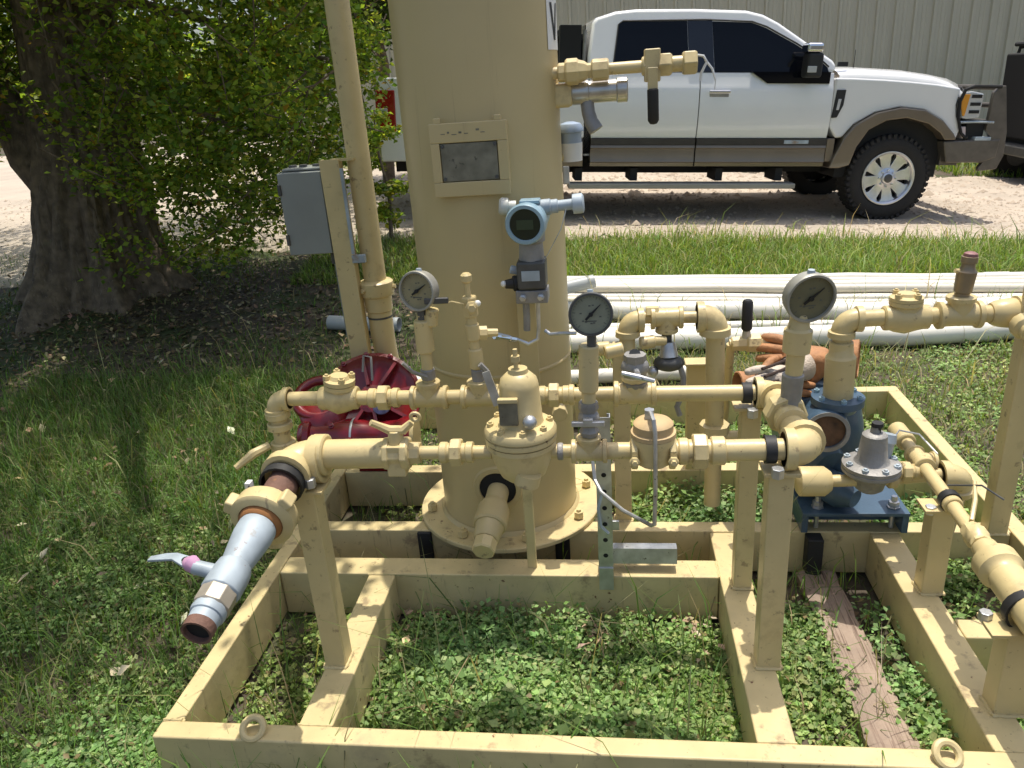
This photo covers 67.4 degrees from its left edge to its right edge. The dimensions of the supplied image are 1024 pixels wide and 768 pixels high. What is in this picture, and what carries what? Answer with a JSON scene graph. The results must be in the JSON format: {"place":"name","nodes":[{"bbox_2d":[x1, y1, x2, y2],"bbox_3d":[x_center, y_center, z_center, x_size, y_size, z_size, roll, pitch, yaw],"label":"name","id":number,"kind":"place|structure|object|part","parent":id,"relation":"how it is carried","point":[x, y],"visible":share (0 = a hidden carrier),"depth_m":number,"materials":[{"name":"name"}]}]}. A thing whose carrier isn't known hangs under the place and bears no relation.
{"place":"outdoors","nodes":[
{"label":"outdoors","id":0,"kind":"place"},
{"bbox_2d":[0,0,314,92],"label":"sky","id":1,"kind":"structure","parent":0,"point":[196,31],"materials":[{"name":"white"}]},
{"bbox_2d":[0,102,1023,767],"bbox_3d":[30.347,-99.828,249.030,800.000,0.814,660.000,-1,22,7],"label":"ground","id":2,"kind":"structure","parent":0,"point":[862,584],"depth_m":4.78,"materials":[{"name":"green plant"}]},
{"bbox_2d":[119,11,221,119],"bbox_3d":[-16.089,-14.163,35.310,7.074,6.676,7.399,-10,23,-15],"label":"tree","id":3,"kind":"object","parent":2,"relation":"on","point":[192,47],"visible":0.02,"depth_m":34.95,"materials":[{"name":"green plant"}]},
{"bbox_2d":[0,0,396,337],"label":"shade tree","id":4,"kind":"object","parent":2,"relation":"on","point":[72,133],"visible":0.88,"depth_m":5.34,"materials":[{"name":"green plant"}]},
{"bbox_2d":[0,235,420,767],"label":"shaded grass","id":5,"kind":"structure","parent":2,"relation":"on","point":[75,418],"depth_m":3.46,"materials":[{"name":"green plant"}]},
{"bbox_2d":[15,315,411,714],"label":"pale dry leaves","id":6,"kind":"object","parent":2,"relation":"on","point":[122,668],"visible":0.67,"depth_m":2.97,"materials":[{"name":"beige plant"}]},
{"bbox_2d":[187,18,322,126],"bbox_3d":[-10.555,-13.569,32.799,6.282,5.221,6.167,-1,22,7],"label":"tree","id":7,"kind":"object","parent":2,"relation":"on","point":[245,37],"visible":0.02,"depth_m":31.52,"materials":[{"name":"green plant"}]},
{"bbox_2d":[259,0,394,182],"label":"young tree","id":8,"kind":"object","parent":2,"relation":"on","point":[389,166],"visible":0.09,"depth_m":9.83,"materials":[{"name":"green plant"}]},
{"bbox_2d":[326,315,401,331],"bbox_3d":[-1.038,-0.423,5.376,0.542,0.104,0.108,2,23,16],"label":"plastic pipe","id":9,"kind":"object","parent":2,"relation":"on","point":[335,322],"visible":0.41,"depth_m":5.38,"materials":[{"name":"grey plastic"}]},
{"bbox_2d":[324,0,421,442],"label":"vent pole","id":10,"kind":"object","parent":2,"relation":"on","point":[377,286],"visible":0.83,"depth_m":2.75,"materials":[{"name":"beige metal"}]},
{"bbox_2d":[366,106,408,239],"bbox_3d":[-1.120,-1.844,6.963,0.522,1.289,0.652,-1,22,7],"label":"leafy shrub","id":11,"kind":"object","parent":2,"relation":"on","point":[389,189],"visible":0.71,"depth_m":6.91,"materials":[{"name":"green plant"}]},
{"bbox_2d":[0,244,986,755],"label":"fallen leaves","id":12,"kind":"object","parent":2,"relation":"on","point":[164,364],"visible":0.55,"depth_m":5.47,"materials":[{"name":"brown plant"}]},
{"bbox_2d":[0,339,1023,767],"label":"weeds","id":13,"kind":"object","parent":2,"relation":"on","point":[66,753],"visible":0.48,"depth_m":2.70,"materials":[{"name":"green plant"}]},
{"bbox_2d":[417,365,685,383],"bbox_3d":[0.138,-0.033,4.274,1.672,0.088,0.086,-2,22,6],"label":"plastic pipe","id":14,"kind":"object","parent":2,"relation":"on","point":[605,375],"visible":0.06,"depth_m":4.20,"materials":[{"name":"white plastic"}]},
{"bbox_2d":[82,369,1022,767],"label":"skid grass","id":15,"kind":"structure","parent":2,"relation":"on","point":[564,657],"depth_m":2.15,"materials":[{"name":"green plant"}]},
{"bbox_2d":[153,288,1023,767],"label":"steel skid","id":16,"kind":"object","parent":2,"relation":"on","point":[973,674],"visible":0.83,"depth_m":2.16,"materials":[{"name":"beige paint"}]},
{"bbox_2d":[319,158,371,357],"bbox_3d":[-0.579,-0.232,2.940,0.124,1.217,0.054,-1,22,7],"label":"channel post","id":17,"kind":"object","parent":16,"relation":"attached to","point":[348,259],"visible":0.76,"depth_m":2.82,"materials":[{"name":"beige metal"}]},
{"bbox_2d":[277,163,347,338],"bbox_3d":[-0.682,-0.201,3.055,0.222,1.310,0.209,-1,22,7],"label":"junction box","id":18,"kind":"object","parent":17,"relation":"attached to","point":[300,191],"visible":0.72,"depth_m":2.79,"materials":[{"name":"grey metal"}]},
{"bbox_2d":[277,171,332,254],"bbox_3d":[-0.753,-0.620,2.801,0.160,0.296,0.012,-3,22,4],"label":"door","id":19,"kind":"structure","parent":18,"relation":"in","point":[302,198],"depth_m":2.79,"materials":[{"name":"grey metal"}]},
{"bbox_2d":[293,352,420,470],"bbox_3d":[-0.579,0.155,2.882,0.493,0.536,0.380,-1,22,7],"label":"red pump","id":20,"kind":"object","parent":16,"relation":"on","point":[372,370],"visible":0.43,"depth_m":2.85,"materials":[{"name":"paint"}]},
{"bbox_2d":[388,0,596,558],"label":"separator tank","id":21,"kind":"object","parent":16,"relation":"on","point":[479,111],"visible":0.88,"depth_m":2.22,"materials":[{"name":"metal"}]},
{"bbox_2d":[479,193,584,406],"bbox_3d":[0.069,-0.074,2.176,0.231,0.879,0.304,7,24,26],"label":"pressure transmitter","id":22,"kind":"object","parent":21,"relation":"attached to","point":[526,221],"visible":0.96,"depth_m":2.10,"materials":[{"name":"blue metal"}]},
{"bbox_2d":[561,121,583,184],"bbox_3d":[0.176,-0.720,2.391,0.081,0.182,0.106,16,30,42],"label":"level switch","id":23,"kind":"object","parent":21,"relation":"attached to","point":[571,141],"visible":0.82,"depth_m":2.36,"materials":[{"name":"grey"}]},
{"bbox_2d":[555,76,627,134],"bbox_3d":[0.224,-0.809,2.242,0.228,0.153,0.077,-1,22,7],"label":"relief valve","id":24,"kind":"object","parent":21,"relation":"attached to","point":[586,95],"visible":0.87,"depth_m":2.21,"materials":[{"name":"beige paint"}]},
{"bbox_2d":[552,48,716,124],"bbox_3d":[0.333,-0.838,2.177,0.483,0.199,0.082,-1,22,7],"label":"outlet valve","id":25,"kind":"object","parent":21,"relation":"attached to","point":[652,66],"visible":0.94,"depth_m":2.15,"materials":[{"name":"beige paint"}]},
{"bbox_2d":[234,374,807,469],"bbox_3d":[-0.029,0.162,2.035,1.543,0.286,0.327,-1,22,7],"label":"bypass pipe","id":26,"kind":"object","parent":16,"relation":"on","point":[779,412],"visible":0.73,"depth_m":2.08,"materials":[{"name":"beige metal"}]},
{"bbox_2d":[316,368,360,413],"bbox_3d":[-0.489,0.024,2.167,0.112,0.126,0.092,-1,22,7],"label":"check valve","id":27,"kind":"object","parent":26,"relation":"attached to","point":[336,393],"visible":0.97,"depth_m":2.14,"materials":[{"name":"beige paint"}]},
{"bbox_2d":[401,297,448,382],"bbox_3d":[-0.234,-0.112,2.068,0.144,0.250,0.072,-8,22,-9],"label":"gauge riser","id":28,"kind":"object","parent":26,"relation":"attached to","point":[424,338],"visible":0.93,"depth_m":2.06,"materials":[{"name":"beige paint"}]},
{"bbox_2d":[399,268,438,320],"bbox_3d":[-0.243,-0.237,2.030,0.108,0.138,0.049,6,24,24],"label":"pressure gauge","id":29,"kind":"object","parent":28,"relation":"on","point":[417,286],"visible":0.98,"depth_m":2.02,"materials":[{"name":"grey metal"}]},
{"bbox_2d":[441,272,488,381],"bbox_3d":[-0.123,-0.135,2.028,0.098,0.308,0.072,-12,23,-19],"label":"needle valve","id":30,"kind":"object","parent":26,"relation":"on","point":[470,304],"visible":0.94,"depth_m":2.04,"materials":[{"name":"beige paint"}]},
{"bbox_2d":[620,349,654,389],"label":"handle valve","id":31,"kind":"object","parent":26,"relation":"attached to","point":[635,365],"visible":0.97,"depth_m":2.01,"materials":[{"name":"metal"}]},
{"bbox_2d":[781,316,812,406],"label":"gauge column","id":32,"kind":"structure","parent":26,"relation":"on","point":[797,342],"depth_m":1.83,"materials":[{"name":"beige metal"}]},
{"bbox_2d":[782,269,836,322],"bbox_3d":[0.687,-0.194,1.783,0.120,0.150,0.052,-5,22,-3],"label":"pressure gauge","id":33,"kind":"object","parent":32,"relation":"attached to","point":[811,294],"visible":0.98,"depth_m":1.77,"materials":[{"name":"grey metal"}]},
{"bbox_2d":[261,419,825,495],"bbox_3d":[0.061,0.180,1.827,1.334,0.136,0.142,-1,22,7],"label":"front pipe run","id":34,"kind":"object","parent":16,"relation":"on","point":[319,457],"visible":0.91,"depth_m":1.80,"materials":[{"name":"beige paint"}]},
{"bbox_2d":[147,470,299,643],"bbox_3d":[-0.630,0.342,1.704,0.266,0.193,0.510,3,23,18],"label":"outlet assembly","id":35,"kind":"object","parent":34,"relation":"attached to","point":[264,518],"visible":0.97,"depth_m":1.63,"materials":[{"name":"silver paint"}]},
{"bbox_2d":[369,411,420,476],"bbox_3d":[-0.273,0.139,1.861,0.127,0.163,0.083,-1,22,7],"label":"ball valve","id":36,"kind":"object","parent":34,"relation":"attached to","point":[394,453],"visible":0.96,"depth_m":1.84,"materials":[{"name":"beige paint"}]},
{"bbox_2d":[482,348,556,489],"bbox_3d":[0.017,0.072,1.799,0.172,0.326,0.172,-1,22,7],"label":"pressure regulator","id":37,"kind":"object","parent":34,"relation":"attached to","point":[520,431],"visible":1,"depth_m":1.75,"materials":[{"name":"beige paint"}]},
{"bbox_2d":[571,342,623,438],"bbox_3d":[0.193,0.021,1.757,0.085,0.236,0.152,12,27,35],"label":"gauge stack","id":38,"kind":"object","parent":34,"relation":"on","point":[588,422],"visible":0.96,"depth_m":1.73,"materials":[{"name":"beige paint"}]},
{"bbox_2d":[568,289,612,346],"bbox_3d":[0.174,-0.145,1.692,0.098,0.128,0.050,-1,22,7],"label":"pressure gauge","id":39,"kind":"object","parent":38,"relation":"on","point":[590,314],"visible":1,"depth_m":1.68,"materials":[{"name":"grey metal"}]},
{"bbox_2d":[591,407,678,526],"bbox_3d":[0.308,0.165,1.923,0.139,0.331,0.382,-8,22,-10],"label":"dump valve","id":40,"kind":"object","parent":34,"relation":"attached to","point":[653,440],"visible":0.98,"depth_m":1.75,"materials":[{"name":"beige paint"}]},
{"bbox_2d":[596,413,618,589],"bbox_3d":[0.282,0.362,2.258,0.064,0.580,0.057,-1,22,7],"label":"strut channel","id":41,"kind":"object","parent":16,"relation":"attached to","point":[607,525],"visible":0.81,"depth_m":2.27,"materials":[{"name":"metal"}]},
{"bbox_2d":[613,543,676,563],"bbox_3d":[0.389,0.523,2.372,0.235,0.055,0.047,-1,22,7],"label":"strut channel","id":42,"kind":"object","parent":16,"relation":"on","point":[646,553],"visible":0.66,"depth_m":2.35,"materials":[{"name":"metal"}]},
{"bbox_2d":[597,301,737,507],"bbox_3d":[0.544,0.089,2.525,0.526,0.733,0.116,-5,22,-1],"label":"level control loop","id":43,"kind":"object","parent":16,"relation":"attached to","point":[713,327],"visible":0.96,"depth_m":2.41,"materials":[{"name":"beige paint"}]},
{"bbox_2d":[648,342,685,416],"bbox_3d":[0.496,-0.017,2.465,0.121,0.248,0.072,-1,22,7],"label":"sight valve","id":44,"kind":"object","parent":43,"relation":"attached to","point":[668,359],"visible":0.92,"depth_m":2.42,"materials":[{"name":"grey metal"}]},
{"bbox_2d":[771,377,910,532],"bbox_3d":[1.084,0.186,2.581,0.376,0.470,0.468,-1,22,7],"label":"flow meter","id":45,"kind":"object","parent":16,"relation":"on","point":[840,423],"visible":0.48,"depth_m":2.45,"materials":[{"name":"blue paint"}]},
{"bbox_2d":[724,299,774,421],"bbox_3d":[0.908,0.009,2.709,0.329,0.663,0.148,-1,22,7],"label":"ball valve","id":46,"kind":"object","parent":45,"relation":"attached to","point":[747,341],"visible":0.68,"depth_m":2.60,"materials":[{"name":"beige paint"}]},
{"bbox_2d":[732,355,815,396],"bbox_3d":[0.854,-0.018,2.500,0.256,0.123,0.118,-6,22,-3],"label":"work glove","id":47,"kind":"object","parent":45,"relation":"on","point":[739,377],"visible":0.27,"depth_m":2.48,"materials":[{"name":"orange leather"}]},
{"bbox_2d":[744,354,815,384],"bbox_3d":[0.835,-0.007,2.422,0.269,0.149,0.103,-18,25,-31],"label":"work glove","id":48,"kind":"object","parent":47,"relation":"on","point":[773,371],"visible":0.32,"depth_m":2.37,"materials":[{"name":"brown"}]},
{"bbox_2d":[755,333,860,382],"bbox_3d":[0.972,-0.069,2.545,0.328,0.180,0.126,5,24,23],"label":"work glove","id":49,"kind":"object","parent":45,"relation":"on","point":[817,353],"visible":0.43,"depth_m":2.53,"materials":[{"name":"orange leather"}]},
{"bbox_2d":[823,288,1023,400],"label":"overhead pipe","id":50,"kind":"object","parent":45,"relation":"attached to","point":[903,312],"visible":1,"depth_m":2.23,"materials":[{"name":"beige metal"}]},
{"bbox_2d":[953,251,978,297],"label":"pressure relief valve","id":51,"kind":"object","parent":50,"relation":"on","point":[966,272],"visible":1,"depth_m":2.18,"materials":[{"name":"brown metal"}]},
{"bbox_2d":[885,422,1023,634],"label":"branch pipe","id":52,"kind":"object","parent":16,"relation":"attached to","point":[998,569],"visible":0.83,"depth_m":2.00,"materials":[{"name":"beige metal"}]},
{"bbox_2d":[794,420,901,495],"bbox_3d":[0.988,0.221,2.252,0.291,0.235,0.162,-1,22,7],"label":"diaphragm regulator","id":53,"kind":"object","parent":52,"relation":"attached to","point":[871,465],"visible":0.98,"depth_m":2.23,"materials":[{"name":"grey metal"}]},
{"bbox_2d":[222,412,1023,749],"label":"clover","id":54,"kind":"object","parent":2,"relation":"on","point":[512,710],"visible":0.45,"depth_m":2.15,"materials":[{"name":"green plant"}]},
{"bbox_2d":[569,326,695,330],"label":"plastic pipe","id":55,"kind":"object","parent":2,"relation":"on","point":[646,328],"visible":0.02,"depth_m":4.79,"materials":[{"name":"white plastic"}]},
{"bbox_2d":[317,0,1023,157],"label":"metal building","id":56,"kind":"structure","parent":2,"relation":"on","point":[965,41],"depth_m":13.10,"materials":[{"name":"paint"}]},
{"bbox_2d":[569,320,833,328],"bbox_3d":[2.299,-0.368,4.733,5.853,0.101,0.078,-1,22,9],"label":"plastic pipe","id":57,"kind":"object","parent":2,"relation":"on","point":[737,324],"visible":0.06,"depth_m":4.82,"materials":[{"name":"white plastic"}]},
{"bbox_2d":[568,296,944,301],"bbox_3d":[3.826,-0.528,4.821,7.675,0.140,0.076,1,22,12],"label":"plastic pipe","id":58,"kind":"object","parent":2,"relation":"on","point":[618,299],"visible":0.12,"depth_m":5.35,"materials":[{"name":"plastic"}]},
{"bbox_2d":[568,296,1011,319],"bbox_3d":[2.296,-0.484,4.923,5.913,0.174,0.138,0,22,10],"label":"plastic pipe","id":59,"kind":"object","parent":2,"relation":"on","point":[727,308],"visible":0.16,"depth_m":5.01,"materials":[{"name":"white plastic"}]},
{"bbox_2d":[567,275,595,293],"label":"plastic pipe","id":60,"kind":"object","parent":59,"relation":"on","point":[578,284],"visible":0.28,"depth_m":5.19,"materials":[{"name":"grey plastic"}]},
{"bbox_2d":[569,322,1014,352],"bbox_3d":[2.320,-0.301,4.491,5.753,0.155,0.138,-2,22,7],"label":"plastic pipe","id":61,"kind":"object","parent":2,"relation":"on","point":[953,334],"visible":0.29,"depth_m":4.46,"materials":[{"name":"white plastic"}]},
{"bbox_2d":[568,293,1021,298],"bbox_3d":[3.878,-0.572,4.920,7.588,0.150,0.073,1,22,12],"label":"plastic pipe","id":62,"kind":"object","parent":2,"relation":"on","point":[839,296],"visible":0.22,"depth_m":5.35,"materials":[{"name":"white plastic"}]},
{"bbox_2d":[574,283,1023,292],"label":"plastic pipe","id":63,"kind":"object","parent":62,"relation":"on","point":[744,288],"visible":0.62,"depth_m":5.34,"materials":[{"name":"plastic"}]},
{"bbox_2d":[765,293,948,293],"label":"plastic pipe","id":64,"kind":"object","parent":2,"relation":"on","point":[837,293],"visible":0.06,"depth_m":5.30,"materials":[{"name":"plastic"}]},
{"bbox_2d":[796,570,921,748],"bbox_3d":[0.962,0.781,2.163,0.136,0.062,0.810,-1,22,7],"label":"wooden plank","id":65,"kind":"object","parent":2,"relation":"on","point":[846,631],"visible":0.74,"depth_m":2.11,"materials":[{"name":"brown wood"}]},
{"bbox_2d":[0,141,1023,287],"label":"dirt road","id":66,"kind":"structure","parent":0,"point":[14,189],"depth_m":8.38,"materials":[{"name":"beige gravel"}]},
{"bbox_2d":[369,9,1006,219],"bbox_3d":[1.683,-2.890,8.259,6.290,1.956,2.224,0,22,-1],"label":"pickup truck","id":67,"kind":"object","parent":66,"relation":"on","point":[791,109],"visible":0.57,"depth_m":7.41,"materials":[{"name":"white metal"}]},
{"bbox_3d":[1.275,-2.776,7.381,1.022,1.311,0.200,0,22,-1],"label":"rear door","id":68,"kind":"part","parent":67,"relation":"part of","materials":[{"name":"white paint"}]},
{"bbox_3d":[2.433,-2.779,7.402,1.280,1.306,0.199,0,22,-1],"label":"front door","id":69,"kind":"part","parent":67,"relation":"part of","materials":[{"name":"white paint"}]},
{"bbox_2d":[992,41,1023,175],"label":"utility buggy","id":70,"kind":"object","parent":66,"relation":"on","point":[1012,160],"visible":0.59,"depth_m":10.43,"materials":[{"name":"black"}]},
{"bbox_2d":[146,147,1023,523],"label":"sunny grass","id":71,"kind":"structure","parent":0,"point":[682,253],"depth_m":6.12,"materials":[{"name":"green plant"}]},
{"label":"plastic pipe","id":72,"kind":"object","parent":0,"visible":0},
{"bbox_2d":[567,272,1023,278],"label":"plastic pipe","id":73,"kind":"object","parent":72,"relation":"on","point":[983,274],"visible":0.34,"depth_m":5.48,"materials":[{"name":"white plastic"}]},
{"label":"plastic pipe","id":74,"kind":"object","parent":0,"visible":0},
{"bbox_2d":[567,276,1023,280],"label":"plastic pipe","id":75,"kind":"object","parent":74,"relation":"on","point":[832,278],"visible":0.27,"depth_m":5.46,"materials":[{"name":"plastic"}]},
{"bbox_2d":[596,279,1023,284],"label":"plastic pipe","id":76,"kind":"object","parent":74,"relation":"on","point":[872,281],"visible":0.26,"depth_m":5.33,"materials":[{"name":"white plastic"}]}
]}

